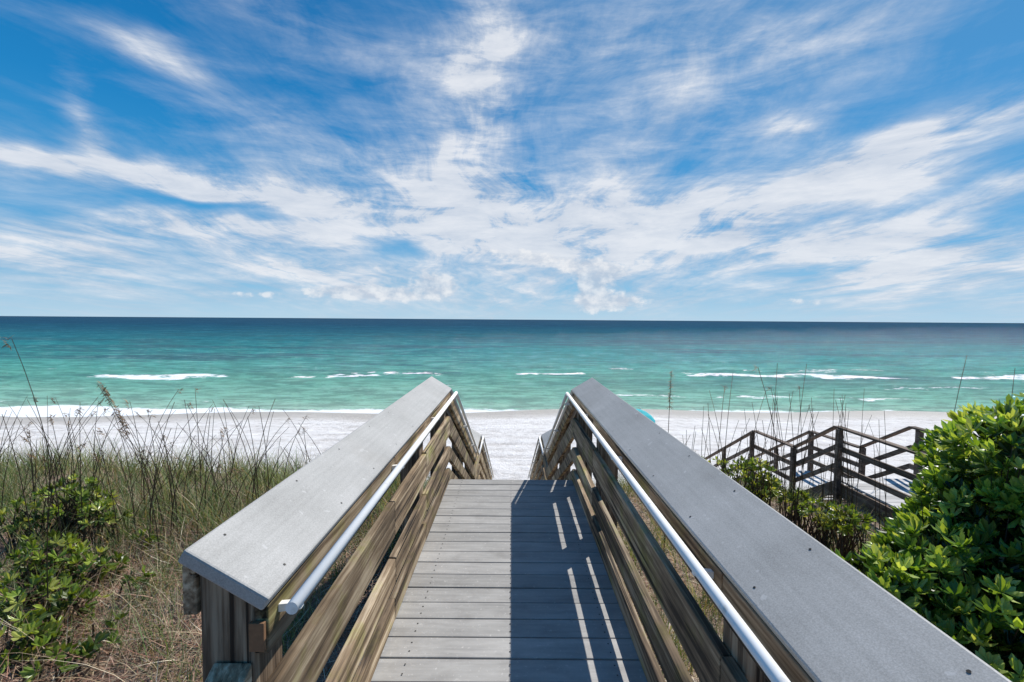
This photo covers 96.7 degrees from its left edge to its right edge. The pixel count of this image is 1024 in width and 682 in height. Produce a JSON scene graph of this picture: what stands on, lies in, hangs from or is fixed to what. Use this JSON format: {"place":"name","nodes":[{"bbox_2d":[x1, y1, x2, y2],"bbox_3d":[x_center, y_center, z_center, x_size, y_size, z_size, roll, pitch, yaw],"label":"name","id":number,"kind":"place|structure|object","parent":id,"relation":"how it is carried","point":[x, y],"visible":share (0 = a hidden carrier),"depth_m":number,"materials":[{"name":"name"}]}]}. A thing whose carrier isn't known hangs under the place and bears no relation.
{"place":"outdoors","nodes":[
{"label":"outdoors","id":0,"kind":"place"},
{"bbox_2d":[0,316,1023,416],"bbox_3d":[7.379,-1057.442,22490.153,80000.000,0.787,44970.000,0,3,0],"label":"ocean water","id":1,"kind":"structure","parent":0,"point":[331,365],"depth_m":77.22,"materials":[{"name":"teal liquid"}]},
{"bbox_2d":[0,409,1023,681],"bbox_3d":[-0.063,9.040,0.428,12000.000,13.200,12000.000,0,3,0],"label":"sand ground","id":2,"kind":"structure","parent":0,"point":[510,437],"depth_m":26.39,"materials":[{"name":"white sand"}]},
{"bbox_2d":[0,497,55,556],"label":"green shrub","id":3,"kind":"object","parent":2,"relation":"on","point":[20,520],"visible":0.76,"depth_m":5.07,"materials":[{"name":"green plant"}]},
{"bbox_2d":[0,607,70,679],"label":"green shrub","id":4,"kind":"object","parent":2,"relation":"on","point":[46,629],"visible":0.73,"depth_m":3.37,"materials":[{"name":"green plant"}]},
{"bbox_2d":[0,567,79,629],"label":"green shrub","id":5,"kind":"object","parent":2,"relation":"on","point":[53,586],"visible":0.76,"depth_m":3.82,"materials":[{"name":"green plant"}]},
{"bbox_2d":[0,529,93,596],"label":"green shrub","id":6,"kind":"object","parent":2,"relation":"on","point":[36,558],"visible":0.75,"depth_m":4.25,"materials":[{"name":"green plant"}]},
{"bbox_2d":[19,634,102,681],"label":"green shrub","id":7,"kind":"object","parent":2,"relation":"on","point":[27,673],"visible":0.96,"depth_m":3.20,"materials":[{"name":"green plant"}]},
{"bbox_2d":[24,474,120,545],"bbox_3d":[-5.127,1.962,5.301,0.814,0.805,0.635,0,3,0],"label":"green shrub","id":8,"kind":"object","parent":2,"relation":"on","point":[73,494],"visible":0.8,"depth_m":5.25,"materials":[{"name":"green plant"}]},
{"bbox_2d":[32,583,112,640],"bbox_3d":[-3.623,2.175,3.736,0.418,0.406,0.461,0,3,0],"label":"green shrub","id":9,"kind":"object","parent":2,"relation":"on","point":[57,605],"visible":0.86,"depth_m":3.71,"materials":[{"name":"green plant"}]},
{"bbox_2d":[53,629,122,681],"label":"green shrub","id":10,"kind":"object","parent":2,"relation":"on","point":[102,636],"visible":0.73,"depth_m":3.33,"materials":[{"name":"green plant"}]},
{"bbox_2d":[57,544,129,601],"bbox_3d":[-3.980,2.147,4.340,0.497,0.432,0.484,0,3,0],"label":"green shrub","id":11,"kind":"object","parent":2,"relation":"on","point":[99,562],"visible":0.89,"depth_m":4.28,"materials":[{"name":"green plant"}]},
{"bbox_2d":[77,498,132,554],"bbox_3d":[-4.592,2.083,5.131,0.438,0.578,0.450,0,3,0],"label":"green shrub","id":12,"kind":"object","parent":2,"relation":"on","point":[109,517],"visible":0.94,"depth_m":5.10,"materials":[{"name":"green plant"}]},
{"bbox_2d":[92,609,128,639],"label":"green shrub","id":13,"kind":"object","parent":2,"relation":"on","point":[121,615],"visible":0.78,"depth_m":3.60,"materials":[{"name":"green plant"}]},
{"bbox_2d":[116,564,155,601],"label":"green shrub","id":14,"kind":"object","parent":2,"relation":"on","point":[144,576],"visible":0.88,"depth_m":4.09,"materials":[{"name":"green plant"}]},
{"bbox_2d":[130,528,165,564],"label":"green shrub","id":15,"kind":"object","parent":2,"relation":"on","point":[153,538],"visible":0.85,"depth_m":4.94,"materials":[{"name":"green plant"}]},
{"bbox_2d":[0,336,320,622],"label":"sea oats","id":16,"kind":"object","parent":2,"relation":"on","point":[122,422],"visible":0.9,"depth_m":5.51,"materials":[{"name":"green plant"}]},
{"bbox_2d":[0,424,470,681],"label":"beach grass","id":17,"kind":"structure","parent":2,"relation":"on","point":[12,493],"depth_m":5.35,"materials":[{"name":"green plant"}]},
{"bbox_2d":[0,476,884,681],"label":"pine straw","id":18,"kind":"object","parent":2,"relation":"on","point":[135,659],"visible":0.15,"depth_m":3.77,"materials":[{"name":"plant"}]},
{"bbox_2d":[371,479,646,681],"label":"wooden boardwalk","id":19,"kind":"structure","parent":2,"relation":"on","point":[510,581],"depth_m":2.68,"materials":[{"name":"grey wood"}]},
{"bbox_2d":[178,376,494,681],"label":"wooden railing","id":20,"kind":"object","parent":19,"relation":"attached to","point":[255,572],"visible":0.77,"depth_m":1.65,"materials":[{"name":"grey wood"}]},
{"bbox_2d":[527,378,1011,681],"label":"wooden railing","id":21,"kind":"object","parent":19,"relation":"attached to","point":[791,601],"visible":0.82,"depth_m":1.42,"materials":[{"name":"grey wood"}]},
{"bbox_2d":[636,408,654,422],"bbox_3d":[7.117,4.821,25.254,1.587,2.230,1.587,1,3,17],"label":"beach umbrella","id":22,"kind":"object","parent":2,"relation":"on","point":[647,415],"visible":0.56,"depth_m":24.83,"materials":[{"name":"teal fabric"}]},
{"bbox_2d":[591,472,901,680],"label":"beach grass","id":23,"kind":"structure","parent":2,"relation":"on","point":[624,486],"depth_m":6.02,"materials":[{"name":"green plant"}]},
{"bbox_2d":[711,455,784,504],"bbox_3d":[3.860,2.431,7.297,1.131,1.182,1.082,0,3,0],"label":"green shrub","id":24,"kind":"object","parent":2,"relation":"on","point":[776,483],"visible":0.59,"depth_m":7.19,"materials":[{"name":"green plant"}]},
{"bbox_2d":[772,488,811,532],"bbox_3d":[4.274,2.632,6.959,0.558,0.802,0.570,2,3,33],"label":"green shrub","id":25,"kind":"object","parent":2,"relation":"on","point":[804,497],"visible":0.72,"depth_m":6.88,"materials":[{"name":"green plant"}]},
{"bbox_2d":[705,426,933,520],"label":"wooden staircase","id":26,"kind":"structure","parent":2,"relation":"on","point":[896,492],"depth_m":8.72,"materials":[{"name":"brown wood"}]},
{"bbox_2d":[797,497,842,551],"bbox_3d":[4.296,2.587,6.340,0.537,0.821,0.670,2,3,35],"label":"green shrub","id":27,"kind":"object","parent":2,"relation":"on","point":[816,518],"visible":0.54,"depth_m":6.29,"materials":[{"name":"green plant"}]},
{"bbox_2d":[664,356,1014,551],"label":"sea oats","id":28,"kind":"object","parent":2,"relation":"on","point":[785,479],"visible":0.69,"depth_m":6.63,"materials":[{"name":"green plant"}]},
{"bbox_2d":[818,503,875,564],"bbox_3d":[4.234,2.527,5.724,0.583,0.990,0.546,-1,3,-29],"label":"green shrub","id":29,"kind":"object","parent":2,"relation":"on","point":[854,516],"visible":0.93,"depth_m":5.69,"materials":[{"name":"green plant"}]},
{"bbox_2d":[831,392,1023,681],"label":"pittosporum shrub","id":30,"kind":"object","parent":2,"relation":"on","point":[947,557],"visible":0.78,"depth_m":3.17,"materials":[{"name":"green plant"}]},
{"bbox_2d":[0,0,1023,322],"label":"sky","id":31,"kind":"structure","parent":0,"point":[653,160],"materials":[{"name":"blue"}]}
]}

